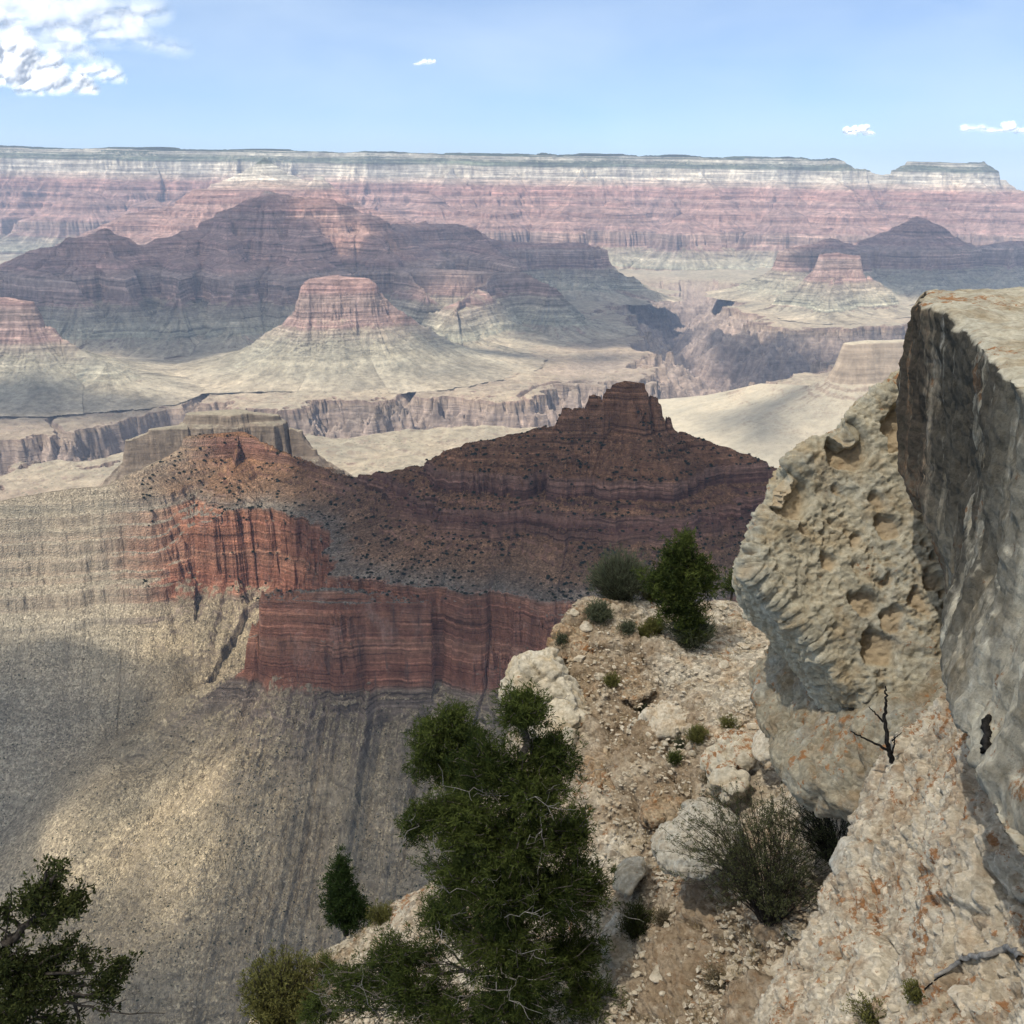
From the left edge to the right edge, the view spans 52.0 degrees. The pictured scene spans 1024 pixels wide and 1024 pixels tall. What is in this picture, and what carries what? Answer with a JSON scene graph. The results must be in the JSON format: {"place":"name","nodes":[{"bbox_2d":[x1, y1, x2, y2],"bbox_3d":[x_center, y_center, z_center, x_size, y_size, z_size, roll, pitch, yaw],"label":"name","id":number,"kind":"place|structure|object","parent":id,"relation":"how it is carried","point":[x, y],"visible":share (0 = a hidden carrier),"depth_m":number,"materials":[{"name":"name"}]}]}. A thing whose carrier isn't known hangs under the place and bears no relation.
{"place":"outdoors","nodes":[
{"label":"outdoors","id":0,"kind":"place"},
{"bbox_2d":[0,297,205,416],"bbox_3d":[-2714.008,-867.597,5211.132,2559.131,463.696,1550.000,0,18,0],"label":"butte terrain","id":1,"kind":"structure","parent":0,"point":[46,371],"depth_m":5009.52,"materials":[{"name":"beige stone"}]},
{"bbox_2d":[99,409,353,485],"bbox_3d":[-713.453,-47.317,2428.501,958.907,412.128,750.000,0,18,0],"label":"knob terrain","id":2,"kind":"structure","parent":0,"point":[149,447],"depth_m":2277.90,"materials":[{"name":"beige stone"}]},
{"bbox_2d":[55,157,412,245],"bbox_3d":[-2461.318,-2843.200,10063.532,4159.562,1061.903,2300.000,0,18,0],"label":"pyramid terrain","id":3,"kind":"structure","parent":0,"point":[193,209],"depth_m":9836.82,"materials":[{"name":"stone"}]},
{"bbox_2d":[0,191,683,358],"bbox_3d":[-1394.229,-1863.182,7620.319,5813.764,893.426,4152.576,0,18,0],"label":"temple terrain","id":4,"kind":"structure","parent":0,"point":[239,275],"depth_m":6989.27,"materials":[{"name":"stone"}]},
{"bbox_2d":[174,275,546,393],"bbox_3d":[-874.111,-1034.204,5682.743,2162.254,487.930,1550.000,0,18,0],"label":"butte terrain","id":5,"kind":"structure","parent":0,"point":[351,334],"depth_m":5508.00,"materials":[{"name":"beige stone"}]},
{"bbox_2d":[0,381,776,1023],"bbox_3d":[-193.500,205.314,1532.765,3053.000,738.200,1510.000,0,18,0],"label":"red ridge terrain","id":6,"kind":"structure","parent":0,"point":[78,567],"depth_m":1484.44,"materials":[{"name":"brown stone"}]},
{"bbox_2d":[0,630,436,1020],"bbox_3d":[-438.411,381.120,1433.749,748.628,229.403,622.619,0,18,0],"label":"shrubbery","id":7,"kind":"object","parent":6,"relation":"on","point":[229,943],"visible":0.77,"depth_m":1336.03,"materials":[{"name":"green plant"}]},
{"bbox_2d":[0,630,447,1020],"bbox_3d":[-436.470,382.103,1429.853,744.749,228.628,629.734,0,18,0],"label":"rubble","id":8,"kind":"object","parent":6,"relation":"on","point":[193,1006],"visible":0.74,"depth_m":1338.60,"materials":[{"name":"beige stone"}]},
{"bbox_2d":[141,405,772,602],"bbox_3d":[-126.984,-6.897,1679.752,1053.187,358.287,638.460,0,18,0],"label":"shrubbery","id":9,"kind":"object","parent":6,"relation":"on","point":[351,477],"visible":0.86,"depth_m":1555.82,"materials":[{"name":"green plant"}]},
{"bbox_2d":[0,268,913,500],"bbox_3d":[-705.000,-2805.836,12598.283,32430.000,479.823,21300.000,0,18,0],"label":"canyon floor terrain","id":10,"kind":"structure","parent":0,"point":[696,342],"depth_m":5045.51,"materials":[{"name":"beige stone"}]},
{"bbox_2d":[0,145,1023,270],"bbox_3d":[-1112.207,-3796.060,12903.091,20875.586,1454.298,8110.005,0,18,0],"label":"canyon rim terrain","id":11,"kind":"structure","parent":0,"point":[672,212],"depth_m":13022.52,"materials":[{"name":"brown stone"}]},
{"bbox_2d":[0,0,1023,190],"label":"sky","id":12,"kind":"structure","parent":0,"point":[876,86],"materials":[{"name":"blue"}]},
{"bbox_2d":[248,596,848,1023],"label":"cliff ledge terrain","id":13,"kind":"structure","parent":0,"point":[666,948],"depth_m":19.55,"materials":[{"name":"stone"}]},
{"bbox_2d":[0,854,164,1023],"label":"tree","id":14,"kind":"object","parent":13,"relation":"on","point":[21,1003],"visible":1,"depth_m":10.52,"materials":[{"name":"green plant"}]},
{"bbox_2d":[235,940,324,1023],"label":"shrub","id":15,"kind":"object","parent":13,"relation":"on","point":[277,1000],"visible":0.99,"depth_m":21.73,"materials":[{"name":"green plant"}]},
{"bbox_2d":[308,947,341,978],"bbox_3d":[-4.148,9.929,23.129,0.777,0.835,0.803,14,23,37],"label":"shrub","id":16,"kind":"object","parent":13,"relation":"on","point":[321,966],"visible":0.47,"depth_m":23.11,"materials":[{"name":"green plant"}]},
{"bbox_2d":[316,843,376,938],"bbox_3d":[-3.837,8.791,24.260,1.516,2.436,1.172,0,18,0],"label":"pine tree","id":17,"kind":"object","parent":13,"relation":"on","point":[345,904],"visible":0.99,"depth_m":24.17,"materials":[{"name":"green plant"}]},
{"bbox_2d":[365,898,394,926],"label":"shrub","id":18,"kind":"object","parent":13,"relation":"on","point":[382,914],"visible":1,"depth_m":23.97,"materials":[{"name":"green plant"}]},
{"bbox_2d":[401,694,501,955],"bbox_3d":[-1.093,6.034,19.493,1.864,5.719,1.577,0,18,0],"label":"pine tree","id":19,"kind":"object","parent":13,"relation":"on","point":[429,753],"visible":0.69,"depth_m":18.72,"materials":[{"name":"green plant"}]},
{"bbox_2d":[294,676,639,1023],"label":"pine tree","id":20,"kind":"object","parent":13,"relation":"on","point":[517,890],"visible":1,"depth_m":14.53,"materials":[{"name":"green plant"}]},
{"bbox_2d":[498,646,590,752],"bbox_3d":[0.720,4.330,23.098,2.049,2.867,4.051,0,18,0],"label":"cracked rock","id":21,"kind":"object","parent":13,"relation":"on","point":[547,668],"visible":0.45,"depth_m":22.05,"materials":[{"name":"white stone"}]},
{"bbox_2d":[550,629,568,648],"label":"shrub","id":22,"kind":"object","parent":13,"relation":"on","point":[561,638],"visible":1,"depth_m":23.29,"materials":[{"name":"green plant"}]},
{"bbox_2d":[546,623,594,663],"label":"rock","id":23,"kind":"object","parent":13,"relation":"on","point":[577,638],"visible":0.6,"depth_m":23.31,"materials":[{"name":"brown stone"}]},
{"bbox_2d":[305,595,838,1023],"bbox_3d":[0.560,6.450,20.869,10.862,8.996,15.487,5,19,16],"label":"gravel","id":24,"kind":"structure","parent":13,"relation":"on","point":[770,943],"depth_m":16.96,"materials":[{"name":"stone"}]},
{"bbox_2d":[570,608,579,615],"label":"stone","id":25,"kind":"object","parent":13,"relation":"on","point":[574,612],"visible":1,"depth_m":23.91,"materials":[{"name":"beige stone"}]},
{"bbox_2d":[573,655,585,662],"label":"stone","id":26,"kind":"object","parent":13,"relation":"on","point":[579,658],"visible":1,"depth_m":22.91,"materials":[{"name":"beige stone"}]},
{"bbox_2d":[579,621,592,631],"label":"stone","id":27,"kind":"object","parent":13,"relation":"on","point":[585,626],"visible":1,"depth_m":23.50,"materials":[{"name":"beige stone"}]},
{"bbox_2d":[583,683,599,699],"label":"rock","id":28,"kind":"object","parent":13,"relation":"on","point":[593,689],"visible":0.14,"depth_m":22.31,"materials":[{"name":"brown stone"}]},
{"bbox_2d":[576,747,614,789],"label":"rock","id":29,"kind":"object","parent":13,"relation":"on","point":[595,762],"visible":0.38,"depth_m":20.37,"materials":[{"name":"brown stone"}]},
{"bbox_2d":[581,595,614,625],"bbox_3d":[1.952,2.205,23.501,0.780,0.760,0.846,11,21,30],"label":"shrub","id":30,"kind":"object","parent":13,"relation":"on","point":[599,611],"visible":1,"depth_m":23.40,"materials":[{"name":"green plant"}]},
{"bbox_2d":[594,673,606,680],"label":"stone","id":31,"kind":"object","parent":13,"relation":"on","point":[599,677],"visible":0.78,"depth_m":22.37,"materials":[{"name":"beige stone"}]},
{"bbox_2d":[603,670,622,689],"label":"shrub","id":32,"kind":"object","parent":13,"relation":"on","point":[609,680],"visible":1,"depth_m":22.07,"materials":[{"name":"green plant"}]},
{"bbox_2d":[575,542,656,604],"bbox_3d":[2.489,1.473,24.528,1.888,1.609,1.827,12,21,32],"label":"shrub","id":33,"kind":"object","parent":13,"relation":"on","point":[616,579],"visible":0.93,"depth_m":24.32,"materials":[{"name":"green plant"}]},
{"bbox_2d":[600,912,634,970],"bbox_3d":[1.688,6.850,16.592,0.617,0.971,1.298,0,18,0],"label":"boulder","id":34,"kind":"object","parent":13,"relation":"on","point":[619,953],"visible":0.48,"depth_m":16.20,"materials":[{"name":"grey stone"}]},
{"bbox_2d":[618,845,631,857],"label":"stone","id":35,"kind":"object","parent":13,"relation":"on","point":[624,851],"visible":0.71,"depth_m":18.26,"materials":[{"name":"beige stone"}]},
{"bbox_2d":[616,617,637,636],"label":"shrub","id":36,"kind":"object","parent":13,"relation":"on","point":[627,627],"visible":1,"depth_m":23.09,"materials":[{"name":"green plant"}]},
{"bbox_2d":[612,856,645,896],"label":"boulder","id":37,"kind":"object","parent":13,"relation":"on","point":[630,872],"visible":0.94,"depth_m":16.89,"materials":[{"name":"grey stone"}]},
{"bbox_2d":[612,898,656,944],"bbox_3d":[1.934,6.302,16.232,0.812,0.777,0.675,0,18,0],"label":"shrub","id":38,"kind":"object","parent":13,"relation":"on","point":[636,924],"visible":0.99,"depth_m":16.16,"materials":[{"name":"green plant"}]},
{"bbox_2d":[619,662,655,705],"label":"rock","id":39,"kind":"object","parent":13,"relation":"on","point":[638,697],"visible":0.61,"depth_m":21.99,"materials":[{"name":"brown stone"}]},
{"bbox_2d":[631,838,645,846],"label":"stone","id":40,"kind":"object","parent":13,"relation":"on","point":[636,840],"visible":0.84,"depth_m":18.26,"materials":[{"name":"beige stone"}]},
{"bbox_2d":[634,700,650,712],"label":"shrub","id":41,"kind":"object","parent":13,"relation":"on","point":[644,706],"visible":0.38,"depth_m":21.77,"materials":[{"name":"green plant"}]},
{"bbox_2d":[639,950,645,958],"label":"stone","id":42,"kind":"object","parent":13,"relation":"on","point":[641,954],"visible":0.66,"depth_m":15.50,"materials":[{"name":"beige stone"}]},
{"bbox_2d":[635,620,653,637],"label":"shrub","id":43,"kind":"object","parent":13,"relation":"on","point":[644,631],"visible":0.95,"depth_m":23.24,"materials":[{"name":"green plant"}]},
{"bbox_2d":[638,568,663,601],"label":"shrub","id":44,"kind":"object","parent":13,"relation":"on","point":[646,594],"visible":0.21,"depth_m":24.82,"materials":[{"name":"green plant"}]},
{"bbox_2d":[640,611,668,637],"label":"shrub","id":45,"kind":"object","parent":13,"relation":"on","point":[657,629],"visible":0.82,"depth_m":23.38,"materials":[{"name":"green plant"}]},
{"bbox_2d":[649,965,662,982],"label":"stone","id":46,"kind":"object","parent":13,"relation":"on","point":[655,976],"visible":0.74,"depth_m":14.62,"materials":[{"name":"beige stone"}]},
{"bbox_2d":[651,904,670,927],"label":"shrub","id":47,"kind":"object","parent":13,"relation":"on","point":[661,918],"visible":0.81,"depth_m":15.92,"materials":[{"name":"green plant"}]},
{"bbox_2d":[637,783,685,829],"bbox_3d":[2.705,5.332,19.079,0.988,0.858,1.750,0,18,0],"label":"rock","id":48,"kind":"object","parent":13,"relation":"on","point":[656,811],"visible":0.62,"depth_m":18.39,"materials":[{"name":"brown stone"}]},
{"bbox_2d":[637,699,692,740],"bbox_3d":[3.137,4.218,21.096,1.241,0.883,1.824,0,18,0],"label":"rock","id":49,"kind":"object","parent":13,"relation":"on","point":[664,719],"visible":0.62,"depth_m":20.57,"materials":[{"name":"stone"}]},
{"bbox_2d":[664,748,684,768],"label":"shrub","id":50,"kind":"object","parent":13,"relation":"on","point":[672,756],"visible":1,"depth_m":19.34,"materials":[{"name":"green plant"}]},
{"bbox_2d":[671,733,685,749],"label":"shrub","id":51,"kind":"object","parent":13,"relation":"on","point":[679,741],"visible":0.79,"depth_m":20.08,"materials":[{"name":"green plant"}]},
{"bbox_2d":[629,521,730,649],"bbox_3d":[3.596,1.653,22.357,1.970,2.905,1.437,-3,18,-8],"label":"pine tree","id":52,"kind":"object","parent":13,"relation":"on","point":[678,583],"visible":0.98,"depth_m":22.25,"materials":[{"name":"green plant"}]},
{"bbox_2d":[660,610,717,650],"bbox_3d":[3.948,2.555,22.869,1.237,1.200,1.352,-16,24,-41],"label":"shrub","id":53,"kind":"object","parent":13,"relation":"on","point":[696,643],"visible":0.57,"depth_m":22.68,"materials":[{"name":"green plant"}]},
{"bbox_2d":[687,943,693,948],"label":"stone","id":54,"kind":"object","parent":13,"relation":"on","point":[690,946],"visible":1,"depth_m":14.43,"materials":[{"name":"beige stone"}]},
{"bbox_2d":[688,750,696,756],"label":"stone","id":55,"kind":"object","parent":13,"relation":"on","point":[692,754],"visible":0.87,"depth_m":19.55,"materials":[{"name":"beige stone"}]},
{"bbox_2d":[685,720,708,747],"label":"shrub","id":56,"kind":"object","parent":13,"relation":"on","point":[697,734],"visible":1,"depth_m":19.56,"materials":[{"name":"green plant"}]},
{"bbox_2d":[651,797,744,880],"bbox_3d":[2.639,4.663,15.009,1.287,1.081,2.049,0,18,0],"label":"boulder","id":57,"kind":"object","parent":13,"relation":"on","point":[670,861],"visible":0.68,"depth_m":14.53,"materials":[{"name":"grey stone"}]},
{"bbox_2d":[697,767,707,783],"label":"shrub","id":58,"kind":"object","parent":13,"relation":"on","point":[704,778],"visible":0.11,"depth_m":18.52,"materials":[{"name":"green plant"}]},
{"bbox_2d":[698,957,726,993],"bbox_3d":[2.722,6.128,13.841,0.607,0.356,0.582,0,18,0],"label":"shrub","id":59,"kind":"object","parent":13,"relation":"on","point":[711,975],"visible":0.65,"depth_m":13.79,"materials":[{"name":"green plant"}]},
{"bbox_2d":[716,601,727,609],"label":"stone","id":60,"kind":"object","parent":13,"relation":"on","point":[723,607],"visible":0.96,"depth_m":25.21,"materials":[{"name":"beige stone"}]},
{"bbox_2d":[718,660,728,668],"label":"stone","id":61,"kind":"object","parent":13,"relation":"on","point":[723,664],"visible":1,"depth_m":22.06,"materials":[{"name":"beige stone"}]},
{"bbox_2d":[720,560,734,600],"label":"bush","id":62,"kind":"object","parent":13,"relation":"on","point":[726,588],"visible":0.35,"depth_m":26.39,"materials":[{"name":"green plant"}]},
{"bbox_2d":[723,930,731,938],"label":"stone","id":63,"kind":"object","parent":13,"relation":"on","point":[725,934],"visible":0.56,"depth_m":14.30,"materials":[{"name":"beige stone"}]},
{"bbox_2d":[706,764,750,804],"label":"rock","id":64,"kind":"object","parent":13,"relation":"on","point":[720,774],"visible":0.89,"depth_m":16.70,"materials":[{"name":"white stone"}]},
{"bbox_2d":[700,733,757,776],"bbox_3d":[3.707,4.203,18.038,0.958,0.925,1.372,0,18,0],"label":"rock","id":65,"kind":"object","parent":13,"relation":"on","point":[734,750],"visible":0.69,"depth_m":17.61,"materials":[{"name":"white stone"}]},
{"bbox_2d":[715,713,743,729],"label":"shrub","id":66,"kind":"object","parent":13,"relation":"on","point":[722,720],"visible":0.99,"depth_m":19.83,"materials":[{"name":"green plant"}]},
{"bbox_2d":[727,963,736,974],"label":"stone","id":67,"kind":"object","parent":13,"relation":"on","point":[731,967],"visible":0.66,"depth_m":13.61,"materials":[{"name":"beige stone"}]},
{"bbox_2d":[732,716,743,724],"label":"stone","id":68,"kind":"object","parent":13,"relation":"on","point":[741,719],"visible":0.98,"depth_m":19.86,"materials":[{"name":"beige stone"}]},
{"bbox_2d":[736,642,749,649],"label":"stone","id":69,"kind":"object","parent":13,"relation":"on","point":[743,646],"visible":0.9,"depth_m":23.41,"materials":[{"name":"beige stone"}]},
{"bbox_2d":[653,776,839,941],"bbox_3d":[3.018,4.283,13.053,2.488,2.004,2.455,0,18,0],"label":"twiggy bush","id":70,"kind":"object","parent":13,"relation":"on","point":[774,906],"visible":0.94,"depth_m":13.01,"materials":[{"name":"green plant"}]},
{"bbox_2d":[747,723,756,729],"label":"stone","id":71,"kind":"object","parent":13,"relation":"on","point":[752,726],"visible":0.97,"depth_m":19.66,"materials":[{"name":"beige stone"}]},
{"bbox_2d":[751,729,770,761],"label":"stone","id":72,"kind":"object","parent":13,"relation":"on","point":[760,746],"visible":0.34,"depth_m":16.54,"materials":[{"name":"beige stone"}]},
{"bbox_2d":[770,958,784,977],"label":"stone","id":73,"kind":"object","parent":13,"relation":"on","point":[773,970],"visible":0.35,"depth_m":12.60,"materials":[{"name":"beige stone"}]},
{"bbox_2d":[783,946,792,963],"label":"stone","id":74,"kind":"object","parent":13,"relation":"on","point":[788,949],"visible":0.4,"depth_m":12.54,"materials":[{"name":"beige stone"}]},
{"bbox_2d":[787,920,806,938],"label":"stone","id":75,"kind":"object","parent":13,"relation":"on","point":[799,929],"visible":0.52,"depth_m":13.11,"materials":[{"name":"beige stone"}]},
{"bbox_2d":[765,797,850,861],"bbox_3d":[3.752,3.909,13.087,1.202,1.245,1.144,0,18,0],"label":"twiggy bush","id":76,"kind":"object","parent":13,"relation":"on","point":[823,843],"visible":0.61,"depth_m":13.05,"materials":[{"name":"plant"}]},
{"bbox_2d":[806,909,818,921],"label":"stone","id":77,"kind":"object","parent":13,"relation":"on","point":[811,912],"visible":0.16,"depth_m":13.04,"materials":[{"name":"beige stone"}]},
{"bbox_2d":[815,866,825,875],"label":"stone","id":78,"kind":"object","parent":13,"relation":"on","point":[818,871],"visible":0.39,"depth_m":13.44,"materials":[{"name":"grey stone"}]},
{"bbox_2d":[822,859,829,868],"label":"stone","id":79,"kind":"object","parent":13,"relation":"on","point":[826,867],"visible":0.41,"depth_m":13.30,"materials":[{"name":"grey stone"}]},
{"bbox_2d":[732,368,945,711],"bbox_3d":[4.659,0.736,12.547,3.538,5.422,5.369,8,20,23],"label":"pitted boulder","id":80,"kind":"object","parent":13,"relation":"on","point":[838,583],"visible":0.51,"depth_m":10.77,"materials":[{"name":"stone"}]},
{"bbox_2d":[749,642,945,821],"bbox_3d":[3.714,2.084,11.492,1.692,1.833,3.773,0,18,0],"label":"boulder","id":81,"kind":"object","parent":13,"relation":"on","point":[822,761],"visible":0.48,"depth_m":10.78,"materials":[{"name":"stone"}]},
{"bbox_2d":[658,339,903,467],"bbox_3d":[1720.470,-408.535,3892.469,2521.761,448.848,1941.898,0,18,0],"label":"butte terrain","id":82,"kind":"structure","parent":0,"point":[771,424],"depth_m":3910.81,"materials":[{"name":"beige stone"}]},
{"bbox_2d":[739,252,912,324],"bbox_3d":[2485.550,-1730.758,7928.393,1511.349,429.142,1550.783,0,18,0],"label":"butte terrain","id":83,"kind":"structure","parent":0,"point":[837,288],"depth_m":7881.64,"materials":[{"name":"beige stone"}]},
{"bbox_2d":[705,216,1023,304],"bbox_3d":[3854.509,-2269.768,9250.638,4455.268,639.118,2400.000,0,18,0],"label":"ridge terrain","id":84,"kind":"structure","parent":0,"point":[910,261],"depth_m":8976.85,"materials":[{"name":"grey stone"}]},
{"bbox_2d":[752,683,1023,1023],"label":"rock outcrop terrain","id":85,"kind":"object","parent":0,"point":[856,926],"visible":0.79,"depth_m":6.83,"materials":[{"name":"stone"}]},
{"bbox_2d":[809,1004,814,1010],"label":"stone","id":86,"kind":"object","parent":85,"relation":"on","point":[812,1007],"visible":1,"depth_m":6.90,"materials":[{"name":"beige stone"}]},
{"bbox_2d":[829,834,855,874],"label":"stone","id":87,"kind":"object","parent":85,"relation":"on","point":[837,856],"visible":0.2,"depth_m":8.54,"materials":[{"name":"beige stone"}]},
{"bbox_2d":[849,988,855,994],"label":"stone","id":88,"kind":"object","parent":85,"relation":"on","point":[851,990],"visible":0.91,"depth_m":6.46,"materials":[{"name":"beige stone"}]},
{"bbox_2d":[840,990,886,1023],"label":"weed","id":89,"kind":"object","parent":85,"relation":"on","point":[869,1019],"visible":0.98,"depth_m":6.15,"materials":[{"name":"green plant"}]},
{"bbox_2d":[850,686,901,763],"bbox_3d":[3.023,1.757,8.702,0.414,0.684,0.090,3,18,9],"label":"dead sapling","id":90,"kind":"object","parent":85,"relation":"on","point":[890,755],"visible":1,"depth_m":8.71,"materials":[{"name":"brown wood"}]},
{"bbox_2d":[877,793,886,798],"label":"stone","id":91,"kind":"object","parent":85,"relation":"on","point":[881,796],"visible":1,"depth_m":8.37,"materials":[{"name":"beige stone"}]},
{"bbox_2d":[887,1004,899,1012],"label":"stone","id":92,"kind":"object","parent":85,"relation":"on","point":[893,1008],"visible":1,"depth_m":6.00,"materials":[{"name":"beige stone"}]},
{"bbox_2d":[900,977,926,1009],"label":"weed","id":93,"kind":"object","parent":85,"relation":"on","point":[914,993],"visible":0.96,"depth_m":5.84,"materials":[{"name":"green plant"}]},
{"bbox_2d":[925,958,933,965],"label":"stone","id":94,"kind":"object","parent":85,"relation":"on","point":[929,961],"visible":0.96,"depth_m":5.84,"materials":[{"name":"beige stone"}]},
{"bbox_2d":[924,974,944,989],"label":"twig","id":95,"kind":"object","parent":85,"relation":"on","point":[925,988],"visible":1,"depth_m":5.73,"materials":[{"name":"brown wood"}]},
{"bbox_2d":[932,923,941,934],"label":"stone","id":96,"kind":"object","parent":85,"relation":"on","point":[936,928],"visible":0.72,"depth_m":5.95,"materials":[{"name":"beige stone"}]},
{"bbox_2d":[942,858,950,865],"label":"stone","id":97,"kind":"object","parent":85,"relation":"on","point":[946,862],"visible":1,"depth_m":6.06,"materials":[{"name":"beige stone"}]},
{"bbox_2d":[895,286,1023,866],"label":"overhanging rock","id":98,"kind":"object","parent":85,"relation":"on","point":[959,409],"visible":0.99,"depth_m":6.11,"materials":[{"name":"stone"}]},
{"bbox_2d":[980,714,991,753],"bbox_3d":[2.260,1.063,4.999,0.060,0.143,0.185,6,19,17],"label":"charred stub","id":99,"kind":"object","parent":98,"relation":"on","point":[985,743],"visible":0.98,"depth_m":4.98,"materials":[{"name":"black wood"}]},
{"bbox_2d":[947,984,971,1004],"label":"flat stone","id":100,"kind":"object","parent":85,"relation":"on","point":[953,990],"visible":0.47,"depth_m":5.37,"materials":[{"name":"beige stone"}]},
{"bbox_2d":[971,1006,977,1012],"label":"stone","id":101,"kind":"object","parent":85,"relation":"on","point":[974,1009],"visible":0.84,"depth_m":5.16,"materials":[{"name":"beige stone"}]},
{"bbox_2d":[934,943,1023,977],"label":"dead branch","id":102,"kind":"object","parent":85,"relation":"on","point":[1002,949],"visible":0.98,"depth_m":5.45,"materials":[{"name":"grey wood"}]},
{"bbox_2d":[997,968,1005,976],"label":"stone","id":103,"kind":"object","parent":85,"relation":"on","point":[1001,972],"visible":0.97,"depth_m":5.31,"materials":[{"name":"beige stone"}]}
]}

